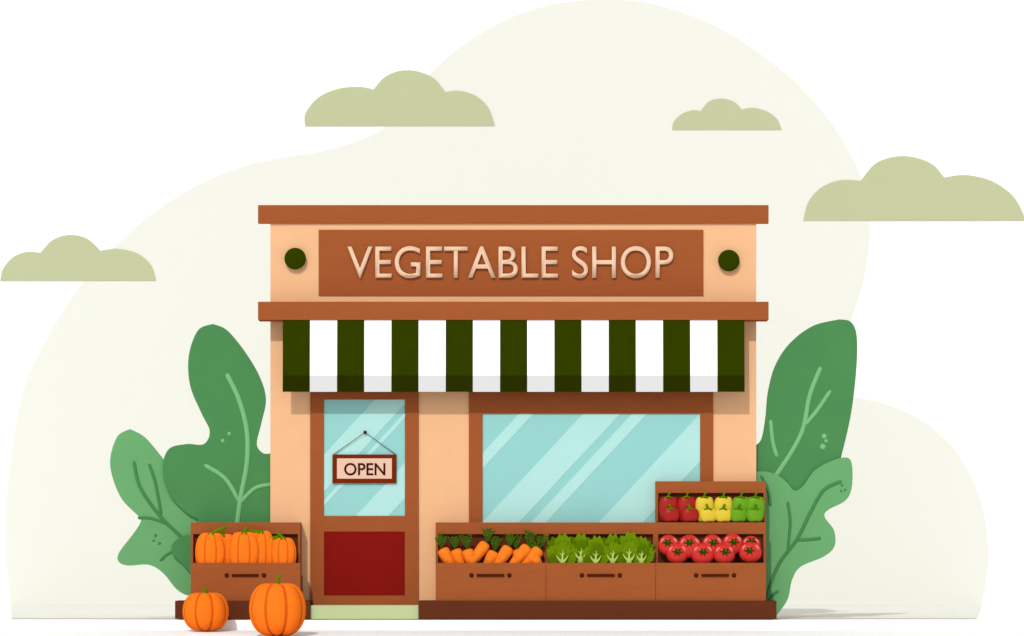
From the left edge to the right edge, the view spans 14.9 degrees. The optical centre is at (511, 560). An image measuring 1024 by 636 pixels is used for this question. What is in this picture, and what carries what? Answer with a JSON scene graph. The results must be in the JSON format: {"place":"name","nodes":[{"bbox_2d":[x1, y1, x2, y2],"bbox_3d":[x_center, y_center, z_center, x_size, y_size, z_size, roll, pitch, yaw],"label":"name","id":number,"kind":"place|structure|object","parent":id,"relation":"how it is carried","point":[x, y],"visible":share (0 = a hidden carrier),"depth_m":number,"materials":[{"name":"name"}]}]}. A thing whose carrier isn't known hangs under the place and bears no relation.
{"place":"outdoors","nodes":[
{"label":"outdoors","id":0,"kind":"place"},
{"bbox_2d":[0,235,155,280],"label":"cloud","id":1,"kind":"structure","parent":0,"point":[70,258],"depth_m":52.29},
{"bbox_2d":[304,70,494,125],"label":"cloud","id":2,"kind":"structure","parent":0,"point":[407,98],"depth_m":52.29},
{"bbox_2d":[11,605,980,618],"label":"ground","id":3,"kind":"structure","parent":0,"point":[785,612],"depth_m":44.73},
{"bbox_2d":[110,324,269,595],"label":"leafy plant","id":4,"kind":"object","parent":3,"relation":"on","point":[222,474],"visible":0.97,"depth_m":40.06,"materials":[{"name":"green plant"}]},
{"bbox_2d":[756,319,856,615],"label":"leafy plant","id":5,"kind":"object","parent":3,"relation":"on","point":[804,470],"visible":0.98,"depth_m":40.09,"materials":[{"name":"green plant"}]},
{"bbox_2d":[0,0,1023,604],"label":"sky","id":6,"kind":"structure","parent":0,"point":[120,120],"depth_m":52.30,"materials":[{"name":"white"}]},
{"bbox_2d":[0,605,1023,629],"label":"pavement","id":7,"kind":"structure","parent":0,"point":[1000,617],"depth_m":39.38,"materials":[{"name":"white"}]},
{"bbox_2d":[175,205,775,618],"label":"vegetable shop","id":8,"kind":"structure","parent":7,"relation":"on","point":[538,408],"depth_m":39.98,"materials":[{"name":"beige paint"}]},
{"bbox_2d":[191,522,302,600],"bbox_3d":[-2.697,0.012,39.743,1.124,0.793,0.455,0,0,0],"label":"pumpkin crate","id":9,"kind":"object","parent":8,"relation":"on","point":[235,581],"visible":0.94,"depth_m":39.54,"materials":[{"name":"brown wood"}]},
{"bbox_2d":[195,525,226,562],"bbox_3d":[-3.042,-0.115,39.645,0.325,0.489,0.133,0,0,0],"label":"pumpkin","id":10,"kind":"object","parent":9,"relation":"in","point":[210,547],"visible":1,"depth_m":39.59,"materials":[{"name":"orange plant"}]},
{"bbox_2d":[220,532,231,562],"bbox_3d":[-2.929,-0.093,39.675,0.303,0.394,0.091,0,0,0],"label":"pumpkin","id":11,"kind":"object","parent":9,"relation":"in","point":[226,537],"visible":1,"depth_m":39.64,"materials":[{"name":"orange food"}]},
{"bbox_2d":[228,526,258,562],"bbox_3d":[-2.709,-0.106,39.638,0.330,0.485,0.119,0,0,0],"label":"pumpkin","id":12,"kind":"object","parent":9,"relation":"in","point":[243,546],"visible":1,"depth_m":39.59,"materials":[{"name":"orange food"}]},
{"bbox_2d":[248,529,271,562],"bbox_3d":[-2.539,-0.091,39.670,0.278,0.455,0.100,0,0,0],"label":"pumpkin","id":13,"kind":"object","parent":9,"relation":"in","point":[264,537],"visible":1,"depth_m":39.63,"materials":[{"name":"orange food"}]},
{"bbox_2d":[269,535,279,562],"bbox_3d":[-2.400,-0.073,39.665,0.185,0.393,0.093,0,0,0],"label":"pumpkin","id":14,"kind":"object","parent":9,"relation":"in","point":[273,538],"visible":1,"depth_m":39.63,"materials":[{"name":"orange food"}]},
{"bbox_2d":[271,531,295,562],"bbox_3d":[-2.312,-0.091,39.640,0.264,0.416,0.119,0,0,0],"label":"pumpkin","id":15,"kind":"object","parent":9,"relation":"in","point":[283,549],"visible":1,"depth_m":39.59,"materials":[{"name":"orange food"}]},
{"bbox_2d":[284,248,305,268],"bbox_3d":[-2.210,-3.075,39.959,0.220,0.220,0.082,0,0,0],"label":"wall lamp","id":16,"kind":"object","parent":8,"relation":"attached to","point":[294,258],"visible":1,"depth_m":39.92,"materials":[{"name":"green"}]},
{"bbox_2d":[332,431,395,482],"bbox_3d":[-1.505,-1.055,39.974,0.653,0.538,0.053,0,0,0],"label":"open sign","id":17,"kind":"object","parent":8,"relation":"attached to","point":[363,468],"visible":1,"depth_m":39.96,"materials":[{"name":"wood"}]},
{"bbox_2d":[319,230,702,295],"bbox_3d":[-0.010,-3.036,39.977,3.925,0.673,0.044,0,0,0],"label":"shop sign","id":18,"kind":"object","parent":8,"relation":"attached to","point":[510,262],"visible":1,"depth_m":39.99,"materials":[{"name":"brown wood"}]},
{"bbox_2d":[469,392,712,521],"bbox_3d":[0.806,-0.903,39.991,2.492,1.699,0.017,0,0,0],"label":"window frame","id":19,"kind":"structure","parent":8,"relation":"in","point":[480,403],"depth_m":39.98,"materials":[{"name":"brown wood"}]},
{"bbox_2d":[483,414,699,521],"bbox_3d":[0.810,-0.940,39.995,2.220,1.107,0.009,0,0,0],"label":"window glass","id":20,"kind":"structure","parent":8,"relation":"in","point":[537,467],"depth_m":39.99,"materials":[{"name":"blue glass"}]},
{"bbox_2d":[436,522,765,600],"bbox_3d":[0.901,0.012,39.743,3.351,0.793,0.455,0,0,0],"label":"display counter","id":21,"kind":"object","parent":8,"relation":"on","point":[660,577],"visible":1,"depth_m":39.54,"materials":[{"name":"brown wood"}]},
{"bbox_2d":[435,533,454,562],"bbox_3d":[-0.665,-0.053,39.642,0.238,0.459,0.127,0,0,0],"label":"carrot","id":22,"kind":"object","parent":21,"relation":"on","point":[445,555],"visible":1,"depth_m":39.61,"materials":[{"name":"orange plant"}]},
{"bbox_2d":[447,536,464,562],"bbox_3d":[-0.553,-0.038,39.673,0.164,0.427,0.137,0,0,32],"label":"carrot","id":23,"kind":"object","parent":21,"relation":"on","point":[457,555],"visible":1,"depth_m":39.63,"materials":[{"name":"orange plant"}]},
{"bbox_2d":[459,533,473,562],"bbox_3d":[-0.443,-0.051,39.640,0.166,0.451,0.126,0,0,25],"label":"carrot","id":24,"kind":"object","parent":21,"relation":"on","point":[467,553],"visible":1,"depth_m":39.61,"materials":[{"name":"orange plant"}]},
{"bbox_2d":[473,528,494,562],"bbox_3d":[-0.337,-0.090,39.639,0.344,0.481,0.120,0,0,0],"label":"carrot","id":25,"kind":"object","parent":21,"relation":"on","point":[481,549],"visible":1,"depth_m":39.60,"materials":[{"name":"orange plant"}]},
{"bbox_2d":[483,536,501,562],"bbox_3d":[-0.208,-0.037,39.664,0.190,0.425,0.142,0,0,-29],"label":"carrot","id":26,"kind":"object","parent":21,"relation":"on","point":[490,556],"visible":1,"depth_m":39.63,"materials":[{"name":"orange plant"}]},
{"bbox_2d":[494,533,516,562],"bbox_3d":[-0.089,-0.051,39.640,0.288,0.456,0.127,0,0,0],"label":"carrot","id":27,"kind":"object","parent":21,"relation":"on","point":[505,553],"visible":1,"depth_m":39.60,"materials":[{"name":"orange plant"}]},
{"bbox_2d":[512,535,522,562],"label":"carrot","id":28,"kind":"object","parent":21,"relation":"on","point":[516,543],"visible":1,"depth_m":39.66,"materials":[{"name":"green plant"}]},
{"bbox_2d":[509,530,536,562],"bbox_3d":[0.078,-0.067,39.641,0.356,0.489,0.127,0,0,0],"label":"carrot","id":29,"kind":"object","parent":21,"relation":"on","point":[521,554],"visible":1,"depth_m":39.60,"materials":[{"name":"orange plant"}]},
{"bbox_2d":[527,540,541,562],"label":"carrot","id":30,"kind":"object","parent":21,"relation":"on","point":[537,559],"visible":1,"depth_m":39.62,"materials":[{"name":"orange plant"}]},
{"bbox_2d":[523,535,548,562],"bbox_3d":[0.206,-0.056,39.660,0.348,0.417,0.140,0,0,0],"label":"carrot","id":31,"kind":"object","parent":21,"relation":"on","point":[536,552],"visible":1,"depth_m":39.61,"materials":[{"name":"orange plant"}]},
{"bbox_2d":[546,533,577,562],"bbox_3d":[0.510,-0.110,39.630,0.332,0.345,0.136,0,0,0],"label":"lettuce","id":32,"kind":"object","parent":21,"relation":"on","point":[560,548],"visible":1,"depth_m":39.63,"materials":[{"name":"green plant"}]},
{"bbox_2d":[571,533,588,562],"bbox_3d":[0.693,-0.124,39.658,0.298,0.309,0.136,0,0,0],"label":"lettuce","id":33,"kind":"object","parent":21,"relation":"on","point":[581,541],"visible":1,"depth_m":39.65,"materials":[{"name":"green plant"}]},
{"bbox_2d":[582,535,609,562],"bbox_3d":[0.850,-0.099,39.617,0.298,0.312,0.136,0,0,0],"label":"lettuce","id":34,"kind":"object","parent":21,"relation":"on","point":[595,551],"visible":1,"depth_m":39.62,"materials":[{"name":"green plant"}]},
{"bbox_2d":[602,533,618,562],"bbox_3d":[1.014,-0.111,39.644,0.314,0.328,0.136,0,0,0],"label":"lettuce","id":35,"kind":"object","parent":21,"relation":"on","point":[610,539],"visible":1,"depth_m":39.64,"materials":[{"name":"green plant"}]},
{"bbox_2d":[614,531,643,562],"bbox_3d":[1.187,-0.123,39.622,0.331,0.344,0.136,0,0,0],"label":"lettuce","id":36,"kind":"object","parent":21,"relation":"on","point":[626,548],"visible":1,"depth_m":39.62,"materials":[{"name":"green plant"}]},
{"bbox_2d":[632,536,654,562],"bbox_3d":[1.310,-0.100,39.639,0.282,0.295,0.136,0,0,0],"label":"lettuce","id":37,"kind":"object","parent":21,"relation":"on","point":[646,549],"visible":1,"depth_m":39.64,"materials":[{"name":"green plant"}]},
{"bbox_2d":[658,535,678,554],"bbox_3d":[1.587,-0.152,39.660,0.217,0.213,0.149,0,0,0],"label":"tomato","id":38,"kind":"object","parent":21,"relation":"on","point":[666,543],"visible":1,"depth_m":39.62,"materials":[{"name":"red food"}]},
{"bbox_2d":[666,543,687,562],"bbox_3d":[1.671,-0.066,39.629,0.224,0.220,0.155,0,0,0],"label":"tomato","id":39,"kind":"object","parent":21,"relation":"on","point":[676,553],"visible":1,"depth_m":39.59,"materials":[{"name":"red food"}]},
{"bbox_2d":[679,535,700,557],"bbox_3d":[1.798,-0.139,39.651,0.245,0.240,0.164,0,0,0],"label":"tomato","id":40,"kind":"object","parent":21,"relation":"on","point":[689,543],"visible":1,"depth_m":39.60,"materials":[{"name":"red food"}]},
{"bbox_2d":[691,543,713,562],"bbox_3d":[1.929,-0.059,39.631,0.238,0.234,0.162,0,0,0],"label":"tomato","id":41,"kind":"object","parent":21,"relation":"on","point":[703,553],"visible":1,"depth_m":39.59,"materials":[{"name":"red food"}]},
{"bbox_2d":[655,481,765,521],"bbox_3d":[2.022,-0.596,39.905,1.122,0.416,0.130,0,0,0],"label":"pepper crate","id":42,"kind":"object","parent":21,"relation":"on","point":[714,490],"visible":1,"depth_m":39.84,"materials":[{"name":"brown wood"}]},
{"bbox_2d":[659,492,677,521],"bbox_3d":[1.591,-0.544,39.826,0.194,0.308,0.117,0,0,0],"label":"bell pepper","id":43,"kind":"object","parent":42,"relation":"in","point":[664,502],"visible":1,"depth_m":39.78,"materials":[{"name":"red food"}]},
{"bbox_2d":[662,504,679,521],"bbox_3d":[1.615,-0.483,39.776,0.181,0.186,0.109,0,0,0],"label":"bell pepper","id":44,"kind":"object","parent":42,"relation":"in","point":[670,514],"visible":1,"depth_m":39.73,"materials":[{"name":"red food"}]},
{"bbox_2d":[678,492,695,521],"bbox_3d":[1.776,-0.544,39.826,0.194,0.308,0.117,0,0,0],"label":"bell pepper","id":45,"kind":"object","parent":42,"relation":"in","point":[684,501],"visible":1,"depth_m":39.78,"materials":[{"name":"red food"}]},
{"bbox_2d":[681,504,698,521],"bbox_3d":[1.807,-0.483,39.776,0.181,0.186,0.109,0,0,0],"label":"bell pepper","id":46,"kind":"object","parent":42,"relation":"in","point":[689,514],"visible":1,"depth_m":39.73,"materials":[{"name":"red food"}]},
{"bbox_2d":[695,492,713,521],"bbox_3d":[1.956,-0.544,39.826,0.194,0.308,0.117,0,0,0],"label":"bell pepper","id":47,"kind":"object","parent":42,"relation":"in","point":[702,501],"visible":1,"depth_m":39.78,"materials":[{"name":"yellow food"}]},
{"bbox_2d":[699,504,715,521],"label":"bell pepper","id":48,"kind":"object","parent":42,"relation":"in","point":[707,514],"visible":1,"depth_m":39.73,"materials":[{"name":"yellow food"}]},
{"bbox_2d":[715,504,730,521],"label":"bell pepper","id":49,"kind":"object","parent":42,"relation":"in","point":[723,513],"visible":1,"depth_m":39.73,"materials":[{"name":"yellow food"}]},
{"bbox_2d":[714,492,731,508],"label":"bell pepper","id":50,"kind":"object","parent":42,"relation":"in","point":[721,501],"visible":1,"depth_m":39.78,"materials":[{"name":"yellow food"}]},
{"bbox_2d":[731,504,746,521],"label":"bell pepper","id":51,"kind":"object","parent":42,"relation":"in","point":[738,513],"visible":1,"depth_m":39.73,"materials":[{"name":"green food"}]},
{"bbox_2d":[732,492,747,521],"bbox_3d":[2.327,-0.544,39.826,0.194,0.308,0.117,0,0,0],"label":"bell pepper","id":52,"kind":"object","parent":42,"relation":"in","point":[741,500],"visible":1,"depth_m":39.78,"materials":[{"name":"green food"}]},
{"bbox_2d":[746,504,763,521],"bbox_3d":[2.463,-0.483,39.776,0.181,0.186,0.109,0,0,0],"label":"bell pepper","id":53,"kind":"object","parent":42,"relation":"in","point":[754,514],"visible":1,"depth_m":39.73,"materials":[{"name":"green food"}]},
{"bbox_2d":[748,492,764,519],"bbox_3d":[2.473,-0.544,39.826,0.194,0.308,0.117,0,0,0],"label":"bell pepper","id":54,"kind":"object","parent":42,"relation":"in","point":[757,500],"visible":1,"depth_m":39.78,"materials":[{"name":"green food"}]},
{"bbox_2d":[702,534,722,551],"bbox_3d":[2.030,-0.152,39.659,0.224,0.220,0.154,0,0,0],"label":"tomato","id":55,"kind":"object","parent":21,"relation":"on","point":[713,542],"visible":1,"depth_m":39.62,"materials":[{"name":"red food"}]},
{"bbox_2d":[714,544,734,562],"bbox_3d":[2.147,-0.059,39.629,0.224,0.220,0.154,0,0,0],"label":"tomato","id":56,"kind":"object","parent":21,"relation":"on","point":[724,553],"visible":1,"depth_m":39.59,"materials":[{"name":"red food"}]},
{"bbox_2d":[723,533,742,553],"bbox_3d":[2.235,-0.165,39.659,0.217,0.213,0.150,0,0,0],"label":"tomato","id":57,"kind":"object","parent":21,"relation":"on","point":[734,542],"visible":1,"depth_m":39.62,"materials":[{"name":"red food"}]},
{"bbox_2d":[739,542,761,562],"bbox_3d":[2.411,-0.079,39.629,0.231,0.227,0.158,0,0,0],"label":"tomato","id":58,"kind":"object","parent":21,"relation":"on","point":[749,552],"visible":1,"depth_m":39.59,"materials":[{"name":"red food"}]},
{"bbox_2d":[743,536,760,546],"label":"tomato","id":59,"kind":"object","parent":21,"relation":"on","point":[752,539],"visible":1,"depth_m":39.64,"materials":[{"name":"red food"}]},
{"bbox_2d":[718,250,739,270],"bbox_3d":[2.210,-3.055,39.959,0.220,0.220,0.082,0,0,0],"label":"wall lamp","id":60,"kind":"object","parent":8,"relation":"attached to","point":[728,260],"visible":1,"depth_m":39.92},
{"bbox_2d":[6,0,988,604],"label":"background hill","id":61,"kind":"structure","parent":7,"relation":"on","point":[586,102],"depth_m":52.29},
{"bbox_2d":[0,630,1023,635],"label":"ground","id":62,"kind":"structure","parent":0,"point":[523,633],"depth_m":38.74,"materials":[{"name":"white"}]},
{"bbox_2d":[182,588,228,630],"bbox_3d":[-3.056,0.487,39.100,0.463,0.428,0.463,0,0,0],"label":"pumpkin","id":63,"kind":"object","parent":62,"relation":"on","point":[205,610],"visible":1,"depth_m":38.93,"materials":[{"name":"orange food"}]},
{"bbox_2d":[249,574,305,635],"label":"pumpkin","id":64,"kind":"object","parent":62,"relation":"on","point":[277,608],"visible":1,"depth_m":38.05,"materials":[{"name":"orange food"}]},
{"bbox_2d":[672,99,781,129],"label":"cloud","id":65,"kind":"structure","parent":0,"point":[720,114],"depth_m":52.29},
{"bbox_2d":[803,156,1023,220],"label":"cloud","id":66,"kind":"structure","parent":0,"point":[902,188],"depth_m":52.29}
]}

